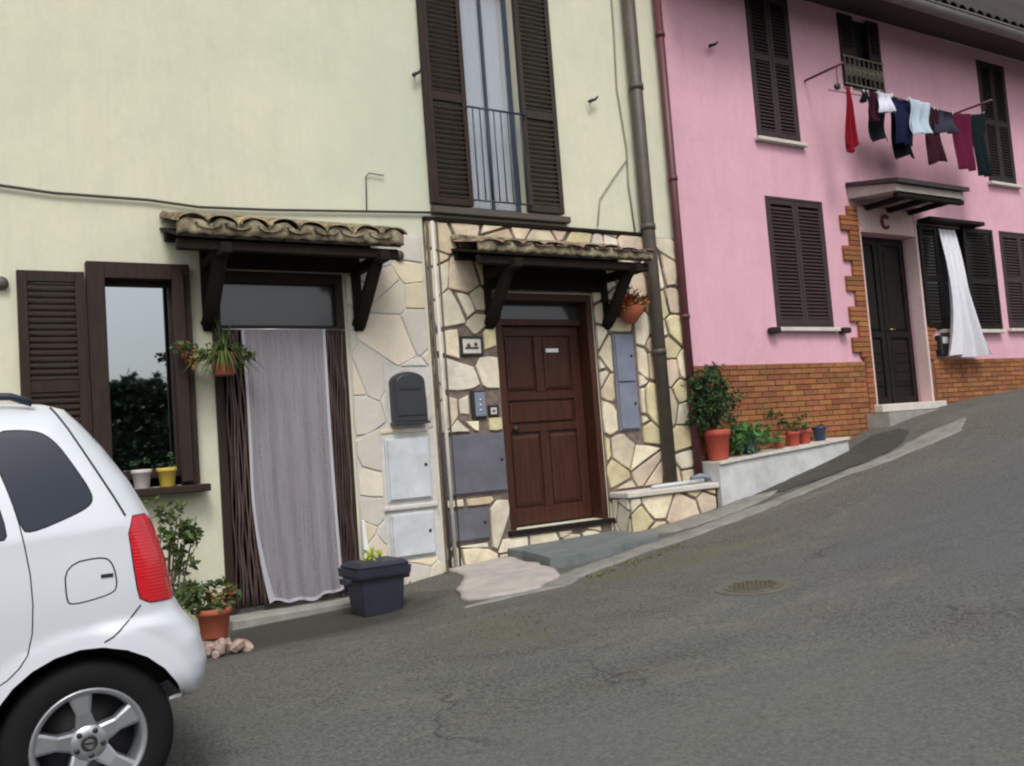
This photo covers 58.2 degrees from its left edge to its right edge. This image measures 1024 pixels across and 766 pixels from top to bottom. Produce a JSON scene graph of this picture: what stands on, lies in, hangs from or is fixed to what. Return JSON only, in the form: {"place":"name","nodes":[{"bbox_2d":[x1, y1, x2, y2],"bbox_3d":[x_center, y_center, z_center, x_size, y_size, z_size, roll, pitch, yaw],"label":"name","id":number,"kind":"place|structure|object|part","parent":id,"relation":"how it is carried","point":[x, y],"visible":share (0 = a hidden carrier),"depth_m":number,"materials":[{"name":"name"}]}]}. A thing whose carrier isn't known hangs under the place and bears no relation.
{"place":"outdoors","nodes":[
{"label":"outdoors","id":0,"kind":"place"},
{"bbox_2d":[174,575,241,639],"bbox_3d":[-2.116,1.568,6.414,0.461,0.404,0.356,-2,-5,-32],"label":"potted plant","id":1,"kind":"object","parent":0,"point":[213,619],"visible":0.99,"depth_m":6.36,"materials":[{"name":"green plant"}]},
{"bbox_2d":[448,556,559,600],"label":"pavement","id":2,"kind":"structure","parent":0,"point":[495,577],"depth_m":7.77,"materials":[{"name":"grey concrete"}]},
{"bbox_2d":[165,387,1023,765],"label":"road","id":3,"kind":"structure","parent":0,"point":[887,629],"depth_m":4.92,"materials":[{"name":"grey asphalt"}]},
{"bbox_2d":[0,393,206,765],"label":"parked car","id":4,"kind":"object","parent":3,"relation":"on","point":[103,656],"visible":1,"depth_m":3.28,"materials":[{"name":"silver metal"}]},
{"bbox_3d":[-2.064,0.764,2.986,0.888,1.266,0.253,-2,-5,-32],"label":"rear door","id":5,"kind":"part","parent":4,"relation":"part of","materials":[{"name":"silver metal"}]},
{"bbox_3d":[-1.672,0.343,3.278,0.302,0.358,0.124,-2,-5,-32],"label":"quarter window","id":6,"kind":"part","parent":4,"relation":"part of","materials":[{"name":"black glass"}]},
{"bbox_2d":[142,495,207,608],"bbox_3d":[-2.529,1.402,6.880,0.524,1.142,0.445,-4,-4,-6],"label":"climbing plant","id":7,"kind":"object","parent":3,"relation":"on","point":[188,530],"visible":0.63,"depth_m":6.92,"materials":[{"name":"green plant"}]},
{"bbox_2d":[202,634,253,658],"bbox_3d":[-2.063,1.835,6.412,0.473,0.174,0.419,-2,-5,-32],"label":"stone pile","id":8,"kind":"object","parent":3,"relation":"on","point":[216,648],"visible":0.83,"depth_m":6.32,"materials":[{"name":"beige stone"}]},
{"bbox_2d":[0,0,718,629],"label":"cream house","id":9,"kind":"structure","parent":3,"relation":"on","point":[574,450],"depth_m":8.53,"materials":[{"name":"paint"}]},
{"bbox_2d":[129,457,151,488],"bbox_3d":[-2.912,0.704,7.216,0.166,0.252,0.154,-2,-5,-32],"label":"sill pot","id":10,"kind":"object","parent":9,"relation":"on","point":[141,478],"visible":0.99,"depth_m":7.17,"materials":[{"name":"ceramic"}]},
{"bbox_2d":[105,280,180,479],"bbox_3d":[-3.008,-0.040,7.454,0.620,1.630,0.060,-2,-5,-32],"label":"window","id":11,"kind":"structure","parent":9,"relation":"in","point":[139,314],"depth_m":7.46,"materials":[{"name":"brown glass"}]},
{"bbox_2d":[156,450,176,486],"bbox_3d":[-2.748,0.677,7.321,0.156,0.295,0.154,-2,-5,-32],"label":"sill pot","id":12,"kind":"object","parent":9,"relation":"on","point":[167,476],"visible":1,"depth_m":7.27,"materials":[{"name":"ceramic"}]},
{"bbox_2d":[169,318,259,377],"bbox_3d":[-2.393,-0.283,7.498,0.656,0.509,0.706,-6,-4,24],"label":"hanging plant","id":13,"kind":"object","parent":9,"relation":"hanging from","point":[222,361],"visible":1,"depth_m":7.41,"materials":[{"name":"green plant"}]},
{"bbox_2d":[0,184,431,213],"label":"cable","id":14,"kind":"object","parent":9,"relation":"attached to","point":[180,204],"visible":1,"depth_m":7.75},
{"bbox_2d":[221,328,344,330],"bbox_3d":[-1.977,-0.467,8.017,1.090,0.024,0.024,-2,-5,-32],"label":"curtain rod","id":15,"kind":"object","parent":9,"relation":"attached to","point":[289,329],"visible":0.92,"depth_m":8.01,"materials":[{"name":"metal"}]},
{"bbox_2d":[222,330,356,611],"bbox_3d":[-1.898,0.708,7.937,1.075,2.341,0.035,-2,-5,-32],"label":"string curtain","id":16,"kind":"object","parent":15,"relation":"hanging from","point":[335,411],"visible":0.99,"depth_m":7.92,"materials":[{"name":"fabric"}]},
{"bbox_2d":[241,329,343,602],"bbox_3d":[-1.874,0.697,7.894,0.759,2.348,0.058,-2,-5,-32],"label":"sheer curtain","id":17,"kind":"object","parent":15,"relation":"hanging from","point":[271,596],"visible":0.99,"depth_m":7.87,"materials":[{"name":"grey fabric"}]},
{"bbox_2d":[365,173,383,209],"bbox_3d":[-1.280,-1.793,8.620,0.197,0.356,0.026,-2,-4,-26],"label":"wire hook","id":18,"kind":"object","parent":9,"relation":"attached to","point":[366,185],"visible":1,"depth_m":8.59,"materials":[{"name":"grey metal"}]},
{"bbox_2d":[389,371,430,425],"bbox_3d":[-0.959,0.137,8.545,0.360,0.493,0.124,-2,-5,-32],"label":"mailbox","id":19,"kind":"object","parent":9,"relation":"attached to","point":[407,395],"visible":1,"depth_m":8.49,"materials":[{"name":"grey paint"}]},
{"bbox_2d":[412,68,421,76],"bbox_3d":[-0.936,-3.013,8.932,0.098,0.096,0.097,-6,-4,21],"label":"shutter stop","id":20,"kind":"object","parent":9,"relation":"attached to","point":[414,74],"visible":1,"depth_m":8.91,"materials":[{"name":"black metal"}]},
{"bbox_2d":[459,336,483,355],"bbox_3d":[-0.396,-0.363,9.004,0.250,0.190,0.033,-2,-5,-32],"label":"number sign","id":21,"kind":"object","parent":9,"relation":"attached to","point":[471,345],"depth_m":8.99,"materials":[{"name":"white metal"}]},
{"bbox_2d":[470,390,486,418],"bbox_3d":[-0.323,0.210,8.974,0.160,0.275,0.054,-2,-5,-32],"label":"intercom","id":22,"kind":"object","parent":9,"relation":"attached to","point":[478,404],"visible":1,"depth_m":8.95,"materials":[{"name":"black metal"}]},
{"bbox_2d":[459,0,509,210],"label":"curtain","id":23,"kind":"object","parent":9,"relation":"hanging from","point":[471,53],"visible":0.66,"depth_m":9.63,"materials":[{"name":"white fabric"}]},
{"bbox_2d":[488,405,498,416],"bbox_3d":[-0.183,0.273,9.065,0.110,0.110,0.036,-2,-5,-32],"label":"bell push","id":24,"kind":"object","parent":9,"relation":"attached to","point":[493,410],"visible":1,"depth_m":9.05,"materials":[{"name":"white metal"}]},
{"bbox_2d":[471,0,521,212],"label":"window","id":25,"kind":"structure","parent":9,"relation":"in","point":[502,6],"depth_m":9.62,"materials":[{"name":"grey metal"}]},
{"bbox_2d":[502,327,591,525],"bbox_3d":[0.330,0.423,9.611,1.068,2.048,0.100,-2,-5,-32],"label":"door","id":26,"kind":"structure","parent":9,"relation":"in","point":[551,483],"depth_m":9.63,"materials":[{"name":"brown wood"}]},
{"bbox_2d":[588,96,598,102],"bbox_3d":[0.876,-3.103,10.083,0.150,0.097,0.092,-2,-5,-32],"label":"shutter stop","id":27,"kind":"object","parent":9,"relation":"attached to","point":[592,100],"visible":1,"depth_m":10.04,"materials":[{"name":"black metal"}]},
{"bbox_2d":[597,159,626,225],"bbox_3d":[1.113,-2.115,10.149,0.510,0.805,0.014,-2,-5,-32],"label":"cable","id":28,"kind":"object","parent":9,"relation":"attached to","point":[605,191],"visible":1,"depth_m":10.08,"materials":[{"name":"grey plastic"}]},
{"bbox_2d":[611,0,635,230],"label":"cable","id":29,"kind":"object","parent":9,"relation":"attached to","point":[621,115],"visible":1,"depth_m":10.31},
{"bbox_2d":[608,285,649,323],"bbox_3d":[1.270,-0.846,9.926,0.546,0.424,0.317,-2,-5,-32],"label":"hanging basket","id":30,"kind":"object","parent":9,"relation":"attached to","point":[632,310],"visible":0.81,"depth_m":9.86,"materials":[{"name":"ceramic"}]},
{"bbox_2d":[657,251,670,314],"bbox_3d":[1.702,-1.185,10.408,0.253,1.104,0.016,-2,-5,-32],"label":"cable","id":31,"kind":"object","parent":9,"relation":"attached to","point":[667,285],"visible":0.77,"depth_m":10.41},
{"bbox_2d":[651,479,704,488],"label":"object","id":32,"kind":"object","parent":9,"relation":"on","point":[673,484],"visible":1,"depth_m":9.88,"materials":[{"name":"white paint"}]},
{"bbox_2d":[338,547,410,617],"bbox_3d":[-1.118,1.608,7.515,0.560,0.538,0.440,-2,-5,-32],"label":"planter bin","id":33,"kind":"object","parent":3,"relation":"on","point":[374,584],"visible":1,"depth_m":7.37,"materials":[{"name":"grey plastic"}]},
{"bbox_2d":[361,520,368,557],"bbox_3d":[-1.282,1.427,8.114,0.075,0.440,0.030,-2,-5,-32],"label":"white stake","id":34,"kind":"object","parent":33,"relation":"in","point":[365,546],"visible":0.63,"depth_m":8.10,"materials":[{"name":"plastic"}]},
{"bbox_2d":[404,435,884,645],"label":"weeds","id":35,"kind":"object","parent":3,"relation":"on","point":[612,568],"visible":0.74,"depth_m":7.71,"materials":[{"name":"green plant"}]},
{"bbox_2d":[637,490,776,533],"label":"kerb","id":36,"kind":"structure","parent":3,"relation":"on","point":[711,515],"depth_m":9.70,"materials":[{"name":"concrete"}]},
{"bbox_2d":[463,416,966,608],"bbox_3d":[2.463,1.089,9.228,7.330,1.169,0.918,-2,-5,-35],"label":"gutter","id":37,"kind":"object","parent":3,"relation":"on","point":[918,442],"visible":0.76,"depth_m":9.38,"materials":[{"name":"concrete"}]},
{"bbox_2d":[714,578,793,595],"bbox_3d":[1.665,1.411,6.331,0.540,0.067,0.540,-2,-5,-32],"label":"manhole","id":38,"kind":"object","parent":3,"relation":"on","point":[752,586],"visible":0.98,"depth_m":6.28,"materials":[{"name":"metal"}]},
{"bbox_2d":[702,437,849,506],"bbox_3d":[3.151,1.250,10.812,2.190,1.092,0.375,-2,-5,-32],"label":"planter ledge","id":39,"kind":"object","parent":3,"relation":"on","point":[737,477],"visible":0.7,"depth_m":10.50,"materials":[{"name":"white concrete"}]},
{"bbox_2d":[680,361,745,460],"bbox_3d":[2.287,0.307,10.356,0.863,1.119,0.524,-2,-5,-32],"label":"potted plant","id":40,"kind":"object","parent":39,"relation":"on","point":[715,402],"visible":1,"depth_m":10.27,"materials":[{"name":"green plant"}]},
{"bbox_2d":[723,421,784,455],"bbox_3d":[2.808,0.631,10.637,0.848,0.415,0.416,-2,-5,-32],"label":"potted plant","id":41,"kind":"object","parent":39,"relation":"on","point":[751,437],"visible":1,"depth_m":10.54,"materials":[{"name":"green plant"}]},
{"bbox_2d":[766,408,786,448],"bbox_3d":[3.145,0.531,10.900,0.242,0.490,0.174,-5,-4,10],"label":"potted plant","id":42,"kind":"object","parent":39,"relation":"on","point":[779,445],"visible":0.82,"depth_m":10.87,"materials":[{"name":"green plant"}]},
{"bbox_2d":[781,421,800,445],"bbox_3d":[3.345,0.597,10.986,0.275,0.311,0.236,-2,-5,-32],"label":"potted plant","id":43,"kind":"object","parent":39,"relation":"on","point":[792,437],"visible":0.98,"depth_m":10.96,"materials":[{"name":"orange plant"}]},
{"bbox_2d":[792,413,810,443],"bbox_3d":[3.515,0.549,11.133,0.194,0.373,0.337,-5,-4,4],"label":"potted plant","id":44,"kind":"object","parent":39,"relation":"on","point":[804,436],"visible":0.89,"depth_m":11.07,"materials":[{"name":"orange plant"}]},
{"bbox_2d":[812,421,826,440],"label":"potted plant","id":45,"kind":"object","parent":39,"relation":"on","point":[819,432],"visible":1,"depth_m":11.21,"materials":[{"name":"blue plant"}]},
{"bbox_2d":[755,428,908,494],"bbox_3d":[3.859,0.903,10.769,2.567,0.622,0.712,-2,-5,-32],"label":"tar patch","id":46,"kind":"object","parent":3,"relation":"on","point":[882,444],"visible":1,"depth_m":10.84,"materials":[{"name":"grey asphalt"}]},
{"bbox_2d":[653,0,1023,474],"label":"pink house","id":47,"kind":"structure","parent":3,"relation":"on","point":[812,288],"depth_m":12.08,"materials":[{"name":"paint"}]},
{"bbox_2d":[708,41,717,47],"bbox_3d":[2.425,-4.102,11.156,0.170,0.097,0.092,-2,-5,-32],"label":"shutter stop","id":48,"kind":"object","parent":47,"relation":"attached to","point":[711,45],"visible":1,"depth_m":11.11,"materials":[{"name":"black metal"}]},
{"bbox_2d":[744,0,807,147],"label":"window","id":49,"kind":"structure","parent":47,"relation":"in","point":[767,21],"depth_m":11.79,"materials":[{"name":"paint"}]},
{"bbox_2d":[764,195,851,333],"bbox_3d":[3.677,-1.489,11.677,1.450,1.740,0.200,-2,-5,-32],"label":"window","id":50,"kind":"structure","parent":47,"relation":"in","point":[796,231],"depth_m":11.69,"materials":[{"name":"paint"}]},
{"bbox_2d":[804,61,843,81],"bbox_3d":[4.007,-3.997,11.818,0.034,0.034,0.608,-2,-5,-32],"label":"line bracket","id":51,"kind":"object","parent":47,"relation":"attached to","point":[824,71],"visible":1,"depth_m":11.80,"materials":[{"name":"grey metal"}]},
{"bbox_2d":[828,67,985,114],"bbox_3d":[5.444,-3.898,12.543,3.330,0.315,0.166,-2,-5,-32],"label":"clothesline","id":52,"kind":"object","parent":51,"relation":"attached to","point":[837,86],"visible":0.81,"depth_m":11.83,"materials":[{"name":"black metal"}]},
{"bbox_2d":[840,85,859,152],"bbox_3d":[4.282,-3.344,11.696,0.245,0.876,0.092,-2,-5,-32],"label":"red cloth","id":53,"kind":"object","parent":52,"relation":"hanging from","point":[851,140],"visible":1,"depth_m":11.68,"materials":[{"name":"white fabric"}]},
{"bbox_2d":[859,89,868,102],"bbox_3d":[4.544,-3.714,11.898,0.109,0.164,0.102,-2,-5,-32],"label":"sock","id":54,"kind":"object","parent":52,"relation":"hanging from","point":[864,97],"visible":1,"depth_m":11.87,"materials":[{"name":"black fabric"}]},
{"bbox_2d":[866,90,880,122],"bbox_3d":[4.700,-3.603,11.978,0.213,0.409,0.095,-2,-5,-32],"label":"maroon cloth","id":55,"kind":"object","parent":52,"relation":"hanging from","point":[873,114],"visible":1,"depth_m":11.97,"materials":[{"name":"red fabric"}]},
{"bbox_2d":[868,96,887,141],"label":"shorts","id":56,"kind":"object","parent":52,"relation":"hanging from","point":[876,131],"visible":0.53,"depth_m":12.22,"materials":[{"name":"black fabric"}]},
{"bbox_2d":[877,90,895,113],"bbox_3d":[4.908,-3.674,12.040,0.341,0.299,0.094,-2,-5,-32],"label":"white cloth","id":57,"kind":"object","parent":52,"relation":"hanging from","point":[886,104],"visible":1,"depth_m":12.03,"materials":[{"name":"fabric"}]},
{"bbox_2d":[891,96,912,146],"bbox_3d":[5.245,-3.504,12.298,0.501,0.654,0.098,-2,-5,-32],"label":"navy shirt","id":58,"kind":"object","parent":52,"relation":"hanging from","point":[904,134],"visible":0.96,"depth_m":12.29,"materials":[{"name":"fabric"}]},
{"bbox_2d":[890,112,914,158],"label":"black trousers","id":59,"kind":"object","parent":52,"relation":"hanging from","point":[900,150],"visible":0.4,"depth_m":12.43,"materials":[{"name":"fabric"}]},
{"bbox_2d":[907,97,933,134],"bbox_3d":[5.484,-3.582,12.403,0.514,0.498,0.093,-2,-5,-32],"label":"towel","id":60,"kind":"object","parent":52,"relation":"hanging from","point":[919,115],"visible":1,"depth_m":12.38,"materials":[{"name":"white fabric"}]},
{"bbox_2d":[925,107,947,164],"bbox_3d":[5.773,-3.393,12.604,0.395,0.845,0.104,-2,-5,-32],"label":"dark shirt","id":61,"kind":"object","parent":52,"relation":"hanging from","point":[935,150],"visible":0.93,"depth_m":12.62,"materials":[{"name":"red fabric"}]},
{"bbox_2d":[932,107,959,133],"bbox_3d":[6.010,-3.632,12.777,0.525,0.369,0.098,-2,-5,-32],"label":"grey cloth","id":62,"kind":"object","parent":52,"relation":"hanging from","point":[947,124],"visible":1,"depth_m":12.83,"materials":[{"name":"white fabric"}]},
{"bbox_2d":[951,111,975,170],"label":"trousers","id":63,"kind":"object","parent":52,"relation":"hanging from","point":[963,146],"visible":1,"depth_m":12.98,"materials":[{"name":"purple fabric"}]},
{"bbox_2d":[971,112,992,176],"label":"dark trousers","id":64,"kind":"object","parent":52,"relation":"hanging from","point":[978,129],"visible":1,"depth_m":13.19,"materials":[{"name":"green fabric"}]},
{"bbox_2d":[836,12,886,93],"bbox_3d":[4.814,-4.564,12.810,0.870,1.040,0.189,-2,-5,-32],"label":"window","id":65,"kind":"structure","parent":47,"relation":"in","point":[859,71],"depth_m":12.84,"materials":[{"name":"brown paint"}]},
{"bbox_2d":[881,214,889,229],"bbox_3d":[5.115,-2.208,12.609,0.168,0.212,0.042,-2,-5,-32],"label":"horseshoe","id":66,"kind":"object","parent":47,"relation":"attached to","point":[882,221],"visible":1,"depth_m":12.58,"materials":[{"name":"red metal"}]},
{"bbox_2d":[861,237,918,404],"bbox_3d":[5.158,-0.865,12.748,1.188,2.320,0.140,-2,-5,-32],"label":"door","id":67,"kind":"structure","parent":47,"relation":"in","point":[884,266],"depth_m":12.81,"materials":[{"name":"brown wood"}]},
{"bbox_2d":[935,335,948,355],"bbox_3d":[6.098,-0.531,13.016,0.200,0.290,0.107,-2,-5,-32],"label":"gas meter","id":68,"kind":"object","parent":47,"relation":"attached to","point":[942,345],"visible":0.95,"depth_m":12.96,"materials":[{"name":"black metal"}]},
{"bbox_2d":[916,216,1006,332],"bbox_3d":[6.568,-1.538,13.466,1.830,1.635,0.365,-2,-5,-32],"label":"window","id":69,"kind":"structure","parent":47,"relation":"in","point":[933,264],"depth_m":13.55,"materials":[{"name":"brown glass"}]},
{"bbox_2d":[938,229,991,356],"bbox_3d":[6.424,-1.298,13.179,1.070,1.890,0.267,-2,-5,-32],"label":"blown curtain","id":70,"kind":"object","parent":47,"relation":"hanging from","point":[967,338],"visible":1,"depth_m":13.09,"materials":[{"name":"white fabric"}]},
{"bbox_2d":[955,99,992,112],"bbox_3d":[6.774,-4.059,13.540,0.034,0.034,0.608,-2,-5,-32],"label":"line bracket","id":71,"kind":"object","parent":47,"relation":"attached to","point":[976,105],"visible":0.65,"depth_m":13.49,"materials":[{"name":"grey metal"}]},
{"bbox_2d":[975,59,1023,188],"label":"window","id":72,"kind":"structure","parent":47,"relation":"in","point":[991,77],"depth_m":14.45,"materials":[{"name":"brown paint"}]},
{"bbox_2d":[998,231,1023,331],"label":"window","id":73,"kind":"structure","parent":47,"relation":"in","point":[1011,243],"depth_m":14.28,"materials":[{"name":"paint"}]}
]}

